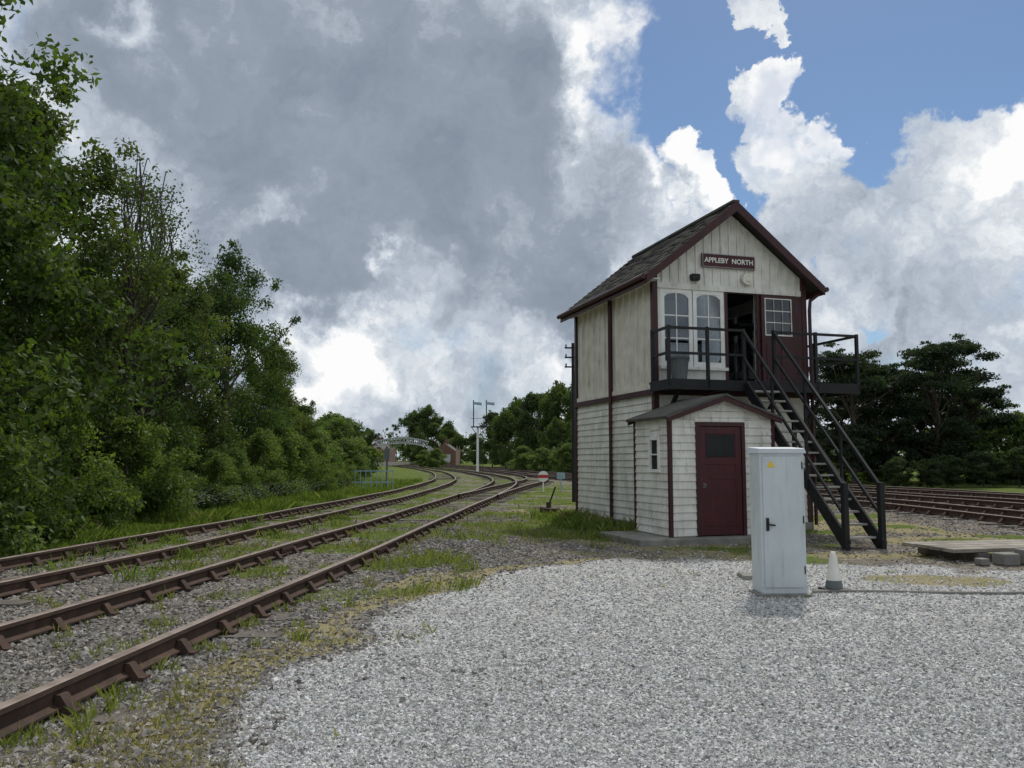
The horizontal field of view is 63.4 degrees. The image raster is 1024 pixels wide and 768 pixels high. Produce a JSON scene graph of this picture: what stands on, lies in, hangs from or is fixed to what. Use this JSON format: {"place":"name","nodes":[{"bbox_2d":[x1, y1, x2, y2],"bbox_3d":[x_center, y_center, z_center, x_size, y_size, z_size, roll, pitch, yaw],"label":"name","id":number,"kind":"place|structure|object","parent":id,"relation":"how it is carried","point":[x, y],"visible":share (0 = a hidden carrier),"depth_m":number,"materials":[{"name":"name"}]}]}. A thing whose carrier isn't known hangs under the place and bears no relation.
{"place":"outdoors","nodes":[
{"label":"outdoors","id":0,"kind":"place"},
{"bbox_2d":[0,461,1023,767],"bbox_3d":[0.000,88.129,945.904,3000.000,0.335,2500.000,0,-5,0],"label":"ground","id":1,"kind":"structure","parent":0,"point":[472,483],"depth_m":8.99,"materials":[{"name":"grey gravel"}]},
{"bbox_2d":[0,427,59,557],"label":"bush","id":2,"kind":"object","parent":1,"relation":"on","point":[17,487],"visible":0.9,"depth_m":12.78,"materials":[{"name":"green plant"}]},
{"bbox_2d":[0,414,75,546],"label":"bush","id":3,"kind":"object","parent":1,"relation":"on","point":[49,517],"visible":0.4,"depth_m":13.92,"materials":[{"name":"green plant"}]},
{"bbox_2d":[0,426,107,539],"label":"bush","id":4,"kind":"object","parent":1,"relation":"on","point":[79,496],"visible":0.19,"depth_m":15.56,"materials":[{"name":"green plant"}]},
{"bbox_2d":[1,242,143,478],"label":"broadleaf tree","id":5,"kind":"object","parent":1,"relation":"on","point":[63,251],"depth_m":30.99,"materials":[{"name":"green plant"}]},
{"bbox_2d":[3,394,145,529],"bbox_3d":[-9.160,1.706,16.727,3.983,3.050,2.700,-2,-6,19],"label":"bush","id":6,"kind":"object","parent":1,"relation":"on","point":[106,477],"visible":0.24,"depth_m":16.44,"materials":[{"name":"green plant"}]},
{"bbox_2d":[0,77,193,481],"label":"broadleaf tree","id":7,"kind":"object","parent":1,"relation":"on","point":[105,182],"visible":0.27,"depth_m":19.54,"materials":[{"name":"green plant"}]},
{"bbox_2d":[0,0,219,540],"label":"broadleaf tree","id":8,"kind":"object","parent":1,"relation":"on","point":[47,281],"visible":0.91,"depth_m":15.14,"materials":[{"name":"green plant"}]},
{"bbox_2d":[83,475,142,528],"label":"bush","id":9,"kind":"object","parent":1,"relation":"on","point":[110,520],"visible":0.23,"depth_m":17.76,"materials":[{"name":"green plant"}]},
{"bbox_2d":[16,239,218,484],"bbox_3d":[-11.678,-0.305,23.386,5.236,7.864,6.147,-1,-5,13],"label":"broadleaf tree","id":10,"kind":"object","parent":1,"relation":"on","point":[179,432],"visible":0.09,"depth_m":23.60,"materials":[{"name":"green plant"}]},
{"bbox_2d":[57,149,193,481],"bbox_3d":[-9.820,-1.324,21.256,3.414,9.681,4.998,1,-5,-11],"label":"ash tree","id":11,"kind":"object","parent":1,"relation":"on","point":[141,192],"visible":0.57,"depth_m":21.14,"materials":[{"name":"green plant"}]},
{"bbox_2d":[65,415,202,519],"bbox_3d":[-9.238,2.087,19.741,3.682,2.820,2.496,1,-5,-13],"label":"bush","id":12,"kind":"object","parent":1,"relation":"on","point":[125,447],"visible":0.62,"depth_m":19.62,"materials":[{"name":"green plant"}]},
{"bbox_2d":[81,415,197,515],"bbox_3d":[-9.227,2.236,20.607,3.008,2.969,4.424,4,-6,-35],"label":"bush","id":13,"kind":"object","parent":1,"relation":"on","point":[154,487],"visible":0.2,"depth_m":19.54,"materials":[{"name":"green plant"}]},
{"bbox_2d":[72,153,243,424],"bbox_3d":[-10.812,-1.554,24.143,5.453,10.561,3.724,-3,-6,26],"label":"ash tree","id":14,"kind":"object","parent":1,"relation":"on","point":[149,230],"visible":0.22,"depth_m":24.25,"materials":[{"name":"green plant"}]},
{"bbox_2d":[65,250,264,478],"bbox_3d":[-11.500,-0.271,27.755,6.145,8.613,4.480,-2,-6,23],"label":"broadleaf tree","id":15,"kind":"object","parent":1,"relation":"on","point":[222,437],"visible":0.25,"depth_m":27.66,"materials":[{"name":"green plant"}]},
{"bbox_2d":[143,468,198,511],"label":"bush","id":16,"kind":"object","parent":1,"relation":"on","point":[193,484],"visible":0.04,"depth_m":21.89,"materials":[{"name":"green plant"}]},
{"bbox_2d":[113,186,236,421],"bbox_3d":[-11.532,-1.281,26.634,5.396,10.451,3.685,-4,-7,38],"label":"ash tree","id":17,"kind":"object","parent":1,"relation":"on","point":[166,288],"visible":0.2,"depth_m":26.76,"materials":[{"name":"green plant"}]},
{"bbox_2d":[174,470,216,511],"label":"bush","id":18,"kind":"object","parent":1,"relation":"on","point":[188,473],"visible":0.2,"depth_m":23.50,"materials":[{"name":"green plant"}]},
{"bbox_2d":[145,239,301,477],"bbox_3d":[-11.012,-0.604,31.691,5.670,10.018,6.657,0,-5,-2],"label":"broadleaf tree","id":19,"kind":"object","parent":1,"relation":"on","point":[245,335],"visible":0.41,"depth_m":31.82,"materials":[{"name":"green plant"}]},
{"bbox_2d":[192,451,257,508],"bbox_3d":[-8.713,2.933,24.442,1.681,1.899,2.480,-1,-5,9],"label":"bush","id":20,"kind":"object","parent":1,"relation":"on","point":[218,466],"visible":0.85,"depth_m":24.39,"materials":[{"name":"green plant"}]},
{"bbox_2d":[190,443,262,501],"bbox_3d":[-9.357,2.951,26.860,2.731,2.091,1.851,-1,-5,14],"label":"bush","id":21,"kind":"object","parent":1,"relation":"on","point":[253,487],"visible":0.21,"depth_m":26.79,"materials":[{"name":"green plant"}]},
{"bbox_2d":[189,446,275,505],"bbox_3d":[-8.911,3.038,26.122,2.198,2.170,3.234,-4,-7,37],"label":"bush","id":22,"kind":"object","parent":1,"relation":"on","point":[238,456],"visible":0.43,"depth_m":26.28,"materials":[{"name":"green plant"}]},
{"bbox_2d":[0,465,520,766],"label":"railway track","id":23,"kind":"structure","parent":1,"relation":"on","point":[26,708],"depth_m":7.56,"materials":[{"name":"metal"}]},
{"bbox_2d":[241,427,307,499],"bbox_3d":[-9.027,2.941,29.550,2.458,2.777,3.627,-1,-5,9],"label":"bush","id":24,"kind":"object","parent":1,"relation":"on","point":[261,442],"visible":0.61,"depth_m":29.58,"materials":[{"name":"green plant"}]},
{"bbox_2d":[233,335,315,462],"bbox_3d":[-10.630,1.294,36.374,3.618,6.957,4.963,-4,-7,38],"label":"broadleaf tree","id":25,"kind":"object","parent":1,"relation":"on","point":[298,419],"visible":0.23,"depth_m":36.53,"materials":[{"name":"green plant"}]},
{"bbox_2d":[258,461,292,495],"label":"bush","id":26,"kind":"object","parent":1,"relation":"on","point":[277,491],"visible":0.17,"depth_m":30.42,"materials":[{"name":"green plant"}]},
{"bbox_2d":[263,420,315,495],"bbox_3d":[-9.043,3.010,32.705,2.837,3.205,4.185,0,-5,5],"label":"bush","id":27,"kind":"object","parent":1,"relation":"on","point":[290,440],"visible":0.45,"depth_m":32.24,"materials":[{"name":"green plant"}]},
{"bbox_2d":[275,397,339,465],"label":"broadleaf tree","id":28,"kind":"object","parent":1,"relation":"on","point":[311,435],"visible":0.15,"depth_m":40.81,"materials":[{"name":"green plant"}]},
{"bbox_2d":[274,438,341,492],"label":"bush","id":29,"kind":"object","parent":1,"relation":"on","point":[304,450],"visible":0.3,"depth_m":33.59,"materials":[{"name":"green plant"}]},
{"bbox_2d":[293,448,331,491],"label":"bush","id":30,"kind":"object","parent":1,"relation":"on","point":[311,476],"visible":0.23,"depth_m":34.47,"materials":[{"name":"green plant"}]},
{"bbox_2d":[310,438,342,484],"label":"bush","id":31,"kind":"object","parent":1,"relation":"on","point":[318,446],"visible":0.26,"depth_m":37.13,"materials":[{"name":"green plant"}]},
{"bbox_2d":[306,428,347,458],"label":"bush","id":32,"kind":"object","parent":1,"relation":"on","point":[333,447],"visible":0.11,"depth_m":45.67,"materials":[{"name":"green plant"}]},
{"bbox_2d":[315,453,349,489],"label":"bush","id":33,"kind":"object","parent":1,"relation":"on","point":[335,457],"visible":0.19,"depth_m":38.70,"materials":[{"name":"green plant"}]},
{"bbox_2d":[314,411,371,462],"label":"bush","id":34,"kind":"object","parent":1,"relation":"on","point":[328,417],"visible":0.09,"depth_m":67.45,"materials":[{"name":"green plant"}]},
{"bbox_2d":[319,417,370,469],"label":"bush","id":35,"kind":"object","parent":1,"relation":"on","point":[338,428],"visible":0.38,"depth_m":56.23,"materials":[{"name":"green plant"}]},
{"bbox_2d":[332,456,358,487],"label":"bush","id":36,"kind":"object","parent":1,"relation":"on","point":[351,469],"visible":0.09,"depth_m":41.21,"materials":[{"name":"green plant"}]},
{"bbox_2d":[332,437,370,477],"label":"bush","id":37,"kind":"object","parent":1,"relation":"on","point":[346,445],"visible":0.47,"depth_m":51.67,"materials":[{"name":"green plant"}]},
{"bbox_2d":[341,459,363,486],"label":"bush","id":38,"kind":"object","parent":1,"relation":"on","point":[347,463],"visible":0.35,"depth_m":42.68,"materials":[{"name":"green plant"}]},
{"bbox_2d":[340,415,384,476],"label":"bush","id":39,"kind":"object","parent":1,"relation":"on","point":[374,453],"visible":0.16,"depth_m":62.67,"materials":[{"name":"green plant"}]},
{"bbox_2d":[349,428,383,446],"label":"broadleaf tree","id":40,"kind":"object","parent":1,"relation":"on","point":[369,439],"visible":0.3,"depth_m":258.18,"materials":[{"name":"green plant"}]},
{"bbox_2d":[349,470,392,488],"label":"metal fence","id":41,"kind":"object","parent":1,"relation":"on","point":[371,471],"visible":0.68,"depth_m":41.91,"materials":[{"name":"grey metal"}]},
{"bbox_2d":[370,437,394,461],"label":"station building","id":42,"kind":"structure","parent":1,"relation":"on","point":[392,455],"depth_m":218.83,"materials":[{"name":"brick"}]},
{"bbox_2d":[389,410,430,461],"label":"broadleaf tree","id":43,"kind":"object","parent":1,"relation":"on","point":[412,430],"visible":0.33,"depth_m":273.31,"materials":[{"name":"green plant"}]},
{"bbox_2d":[373,437,449,462],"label":"footbridge","id":44,"kind":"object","parent":1,"relation":"on","point":[429,448],"visible":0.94,"depth_m":199.47,"materials":[{"name":"grey paint"}]},
{"bbox_2d":[395,404,454,461],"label":"broadleaf tree","id":45,"kind":"object","parent":1,"relation":"on","point":[431,428],"visible":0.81,"depth_m":260.78,"materials":[{"name":"green plant"}]},
{"bbox_2d":[414,449,435,466],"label":"bush","id":46,"kind":"object","parent":1,"relation":"on","point":[422,453],"visible":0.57,"depth_m":174.54,"materials":[{"name":"green plant"}]},
{"bbox_2d":[423,448,448,467],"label":"bush","id":47,"kind":"object","parent":1,"relation":"on","point":[437,456],"visible":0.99,"depth_m":158.45,"materials":[{"name":"green plant"}]},
{"bbox_2d":[433,438,459,464],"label":"station building","id":48,"kind":"structure","parent":1,"relation":"on","point":[452,453],"depth_m":221.33,"materials":[{"name":"brick"}]},
{"bbox_2d":[435,422,458,447],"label":"broadleaf tree","id":49,"kind":"object","parent":1,"relation":"on","point":[454,432],"visible":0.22,"depth_m":266.69,"materials":[{"name":"green plant"}]},
{"bbox_2d":[443,433,473,461],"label":"broadleaf tree","id":50,"kind":"object","parent":1,"relation":"on","point":[458,441],"visible":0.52,"depth_m":248.03,"materials":[{"name":"green plant"}]},
{"bbox_2d":[460,433,486,464],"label":"broadleaf tree","id":51,"kind":"object","parent":1,"relation":"on","point":[471,440],"visible":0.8,"depth_m":243.41,"materials":[{"name":"green plant"}]},
{"bbox_2d":[470,400,493,471],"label":"semaphore signal","id":52,"kind":"object","parent":1,"relation":"on","point":[478,434],"visible":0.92,"depth_m":96.73,"materials":[{"name":"white paint"}]},
{"bbox_2d":[479,410,503,466],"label":"broadleaf tree","id":53,"kind":"object","parent":1,"relation":"on","point":[485,445],"visible":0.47,"depth_m":149.04,"materials":[{"name":"green plant"}]},
{"bbox_2d":[0,475,984,767],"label":"grass","id":54,"kind":"structure","parent":1,"relation":"on","point":[572,519],"depth_m":11.57,"materials":[{"name":"green plant"}]},
{"bbox_2d":[486,407,523,468],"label":"broadleaf tree","id":55,"kind":"object","parent":1,"relation":"on","point":[500,428],"visible":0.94,"depth_m":127.13,"materials":[{"name":"green plant"}]},
{"bbox_2d":[458,474,553,498],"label":"railway track","id":56,"kind":"structure","parent":1,"relation":"on","point":[522,489],"depth_m":39.28,"materials":[{"name":"metal"}]},
{"bbox_2d":[0,496,1023,767],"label":"ballast","id":57,"kind":"structure","parent":1,"relation":"on","point":[16,664],"depth_m":6.79,"materials":[{"name":"gravel"}]},
{"bbox_2d":[0,465,459,606],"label":"railway track","id":58,"kind":"structure","parent":57,"relation":"on","point":[38,581],"depth_m":13.84,"materials":[{"name":"metal"}]},
{"bbox_2d":[498,396,535,465],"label":"broadleaf tree","id":59,"kind":"object","parent":1,"relation":"on","point":[514,408],"visible":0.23,"depth_m":138.58,"materials":[{"name":"green plant"}]},
{"bbox_2d":[505,445,537,470],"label":"bush","id":60,"kind":"object","parent":1,"relation":"on","point":[524,451],"visible":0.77,"depth_m":104.23,"materials":[{"name":"green plant"}]},
{"bbox_2d":[509,391,545,461],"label":"broadleaf tree","id":61,"kind":"object","parent":1,"relation":"on","point":[529,405],"visible":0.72,"depth_m":124.73,"materials":[{"name":"green plant"}]},
{"bbox_2d":[526,447,557,471],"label":"bush","id":62,"kind":"object","parent":1,"relation":"on","point":[542,452],"visible":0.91,"depth_m":94.03,"materials":[{"name":"green plant"}]},
{"bbox_2d":[540,486,557,513],"bbox_3d":[1.061,3.302,23.744,0.300,0.761,1.110,1,-5,-11],"label":"point lever","id":63,"kind":"object","parent":1,"relation":"on","point":[548,508],"visible":0.85,"depth_m":23.50,"materials":[{"name":"metal"}]},
{"bbox_2d":[533,380,571,466],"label":"broadleaf tree","id":64,"kind":"object","parent":1,"relation":"on","point":[550,408],"visible":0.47,"depth_m":121.41,"materials":[{"name":"green plant"}]},
{"bbox_2d":[536,417,571,466],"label":"broadleaf tree","id":65,"kind":"object","parent":1,"relation":"on","point":[554,437],"visible":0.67,"depth_m":103.18,"materials":[{"name":"green plant"}]},
{"bbox_2d":[548,442,571,472],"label":"bush","id":66,"kind":"object","parent":1,"relation":"on","point":[565,449],"visible":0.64,"depth_m":89.06,"materials":[{"name":"green plant"}]},
{"bbox_2d":[560,381,571,444],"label":"broadleaf tree","id":67,"kind":"object","parent":1,"relation":"on","point":[567,402],"visible":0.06,"depth_m":115.70,"materials":[{"name":"green plant"}]},
{"bbox_2d":[565,343,574,501],"bbox_3d":[2.180,1.371,30.000,0.520,5.750,0.134,0,-5,0],"label":"telegraph pole","id":68,"kind":"object","parent":1,"relation":"on","point":[572,366],"visible":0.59,"depth_m":29.98,"materials":[{"name":"black paint"}]},
{"bbox_2d":[600,393,783,546],"bbox_3d":[3.401,1.613,15.773,3.024,2.768,1.880,2,-5,-16],"label":"lamp hut","id":69,"kind":"object","parent":1,"relation":"on","point":[691,474],"visible":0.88,"depth_m":15.21,"materials":[{"name":"white paint"}]},
{"bbox_2d":[648,437,660,472],"bbox_3d":[2.667,1.320,15.487,0.059,0.660,0.420,2,-5,-16],"label":"hut window frame","id":70,"kind":"structure","parent":69,"relation":"in","point":[650,439],"depth_m":15.47,"materials":[{"name":"white paint"}]},
{"bbox_2d":[652,440,656,468],"bbox_3d":[2.681,1.320,15.491,0.008,0.540,0.300,2,-5,-16],"label":"hut window pane","id":71,"kind":"structure","parent":69,"relation":"in","point":[654,442],"depth_m":15.52,"materials":[{"name":"black glass"}]},
{"bbox_2d":[706,434,733,456],"bbox_3d":[3.828,1.137,15.248,0.580,0.420,0.005,2,-5,-16],"label":"hut door window","id":72,"kind":"structure","parent":69,"relation":"in","point":[717,445],"depth_m":15.25,"materials":[{"name":"grey glass"}]},
{"bbox_2d":[699,426,742,535],"bbox_3d":[3.823,1.769,15.208,0.870,1.975,0.050,2,-5,-16],"label":"hut door","id":73,"kind":"structure","parent":69,"relation":"in","point":[721,499],"depth_m":15.18,"materials":[{"name":"red paint"}]},
{"bbox_2d":[374,427,1016,463],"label":"distant trees","id":74,"kind":"object","parent":1,"relation":"on","point":[399,457],"visible":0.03,"depth_m":304.03,"materials":[{"name":"green plant"}]},
{"bbox_2d":[404,464,1023,530],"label":"railway track","id":75,"kind":"structure","parent":1,"relation":"on","point":[1001,518],"depth_m":22.18,"materials":[{"name":"metal"}]},
{"bbox_2d":[411,464,1023,509],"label":"railway track","id":76,"kind":"structure","parent":1,"relation":"on","point":[1006,503],"depth_m":28.06,"materials":[{"name":"metal"}]},
{"bbox_2d":[557,199,886,550],"bbox_3d":[4.717,-0.342,18.337,4.805,7.130,8.743,2,-5,-16],"label":"signal box","id":77,"kind":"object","parent":1,"relation":"on","point":[720,295],"visible":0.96,"depth_m":18.09,"materials":[{"name":"white paint"}]},
{"bbox_2d":[671,354,689,378],"bbox_3d":[3.410,-0.337,16.907,0.438,0.560,0.438,2,-5,-16],"label":"waste bin","id":78,"kind":"object","parent":77,"relation":"on","point":[679,366],"visible":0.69,"depth_m":16.75,"materials":[{"name":"grey plastic"}]},
{"bbox_2d":[660,288,728,370],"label":"window frames","id":79,"kind":"structure","parent":77,"relation":"in","point":[691,295],"depth_m":17.65,"materials":[{"name":"white paint"}]},
{"bbox_2d":[724,292,803,381],"bbox_3d":[5.508,-0.935,18.106,1.930,2.210,0.168,2,-5,-16],"label":"red door and frame","id":80,"kind":"structure","parent":77,"relation":"in","point":[794,344],"depth_m":18.11,"materials":[{"name":"red paint"}]},
{"bbox_2d":[448,465,1023,498],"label":"railway track","id":81,"kind":"structure","parent":1,"relation":"on","point":[1011,495],"depth_m":33.90,"materials":[{"name":"metal"}]},
{"bbox_2d":[808,366,849,456],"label":"pine tree","id":82,"kind":"object","parent":1,"relation":"on","point":[824,414],"visible":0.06,"depth_m":52.48,"materials":[{"name":"green plant"}]},
{"bbox_2d":[818,552,850,589],"bbox_3d":[3.720,2.165,9.592,0.260,0.440,0.260,2,-5,-17],"label":"traffic cone","id":83,"kind":"object","parent":1,"relation":"on","point":[833,580],"visible":0.96,"depth_m":9.54,"materials":[{"name":"white plastic"}]},
{"bbox_2d":[812,438,860,481],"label":"bush","id":84,"kind":"object","parent":1,"relation":"on","point":[820,467],"visible":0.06,"depth_m":58.18,"materials":[{"name":"green plant"}]},
{"bbox_2d":[810,372,893,481],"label":"pine tree","id":85,"kind":"object","parent":1,"relation":"on","point":[859,420],"visible":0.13,"depth_m":55.75,"materials":[{"name":"green plant"}]},
{"bbox_2d":[810,342,928,484],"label":"pine tree","id":86,"kind":"object","parent":1,"relation":"on","point":[854,431],"visible":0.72,"depth_m":49.52,"materials":[{"name":"green plant"}]},
{"bbox_2d":[847,354,908,481],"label":"pine tree","id":87,"kind":"object","parent":1,"relation":"on","point":[873,454],"visible":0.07,"depth_m":57.32,"materials":[{"name":"green plant"}]},
{"bbox_2d":[849,437,913,480],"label":"bush","id":88,"kind":"object","parent":1,"relation":"on","point":[864,476],"visible":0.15,"depth_m":61.01,"materials":[{"name":"green plant"}]},
{"bbox_2d":[855,366,928,484],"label":"pine tree","id":89,"kind":"object","parent":1,"relation":"on","point":[907,419],"visible":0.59,"depth_m":50.02,"materials":[{"name":"green plant"}]},
{"bbox_2d":[879,456,916,486],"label":"bush","id":90,"kind":"object","parent":1,"relation":"on","point":[897,477],"visible":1,"depth_m":44.38,"materials":[{"name":"green plant"}]},
{"bbox_2d":[812,589,1023,594],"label":"ground cable","id":91,"kind":"object","parent":1,"relation":"on","point":[948,592],"visible":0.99,"depth_m":9.30,"materials":[{"name":"rubber"}]},
{"bbox_2d":[876,369,969,481],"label":"pine tree","id":92,"kind":"object","parent":1,"relation":"on","point":[910,390],"visible":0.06,"depth_m":58.17,"materials":[{"name":"green plant"}]},
{"bbox_2d":[910,458,945,487],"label":"bush","id":93,"kind":"object","parent":1,"relation":"on","point":[930,479],"visible":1,"depth_m":44.55,"materials":[{"name":"green plant"}]},
{"bbox_2d":[881,333,992,478],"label":"pine tree","id":94,"kind":"object","parent":1,"relation":"on","point":[948,352],"visible":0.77,"depth_m":49.40,"materials":[{"name":"green plant"}]},
{"bbox_2d":[934,454,965,486],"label":"bush","id":95,"kind":"object","parent":1,"relation":"on","point":[950,478],"visible":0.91,"depth_m":45.51,"materials":[{"name":"green plant"}]},
{"bbox_2d":[882,338,1022,483],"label":"pine tree","id":96,"kind":"object","parent":1,"relation":"on","point":[990,396],"visible":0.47,"depth_m":52.04,"materials":[{"name":"green plant"}]},
{"bbox_2d":[910,405,1013,479],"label":"bush","id":97,"kind":"object","parent":1,"relation":"on","point":[990,450],"visible":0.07,"depth_m":58.80,"materials":[{"name":"green plant"}]},
{"bbox_2d":[902,539,1023,565],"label":"timber crossing","id":98,"kind":"object","parent":1,"relation":"on","point":[975,551],"visible":1,"depth_m":12.38,"materials":[{"name":"wood"}]},
{"bbox_2d":[942,386,1003,479],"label":"pine tree","id":99,"kind":"object","parent":1,"relation":"on","point":[971,404],"visible":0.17,"depth_m":55.37,"materials":[{"name":"green plant"}]},
{"bbox_2d":[958,450,1004,486],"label":"bush","id":100,"kind":"object","parent":1,"relation":"on","point":[981,474],"visible":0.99,"depth_m":45.61,"materials":[{"name":"green plant"}]},
{"bbox_2d":[961,410,1023,484],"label":"bush","id":101,"kind":"object","parent":1,"relation":"on","point":[1012,430],"visible":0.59,"depth_m":51.27,"materials":[{"name":"green plant"}]},
{"bbox_2d":[992,446,1023,486],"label":"bush","id":102,"kind":"object","parent":1,"relation":"on","point":[1017,474],"visible":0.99,"depth_m":45.88,"materials":[{"name":"green plant"}]},
{"bbox_2d":[0,0,1023,460],"label":"sky","id":103,"kind":"structure","parent":0,"point":[428,185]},
{"bbox_2d":[168,553,1023,767],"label":"gravel","id":104,"kind":"structure","parent":0,"point":[941,757],"depth_m":5.34,"materials":[{"name":"grey gravel"}]},
{"bbox_2d":[746,447,812,597],"bbox_3d":[3.005,1.553,9.379,0.580,1.680,0.450,0,-5,-1],"label":"electrical cabinet","id":105,"kind":"object","parent":104,"relation":"on","point":[778,540],"visible":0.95,"depth_m":9.21,"materials":[{"name":"grey metal"}]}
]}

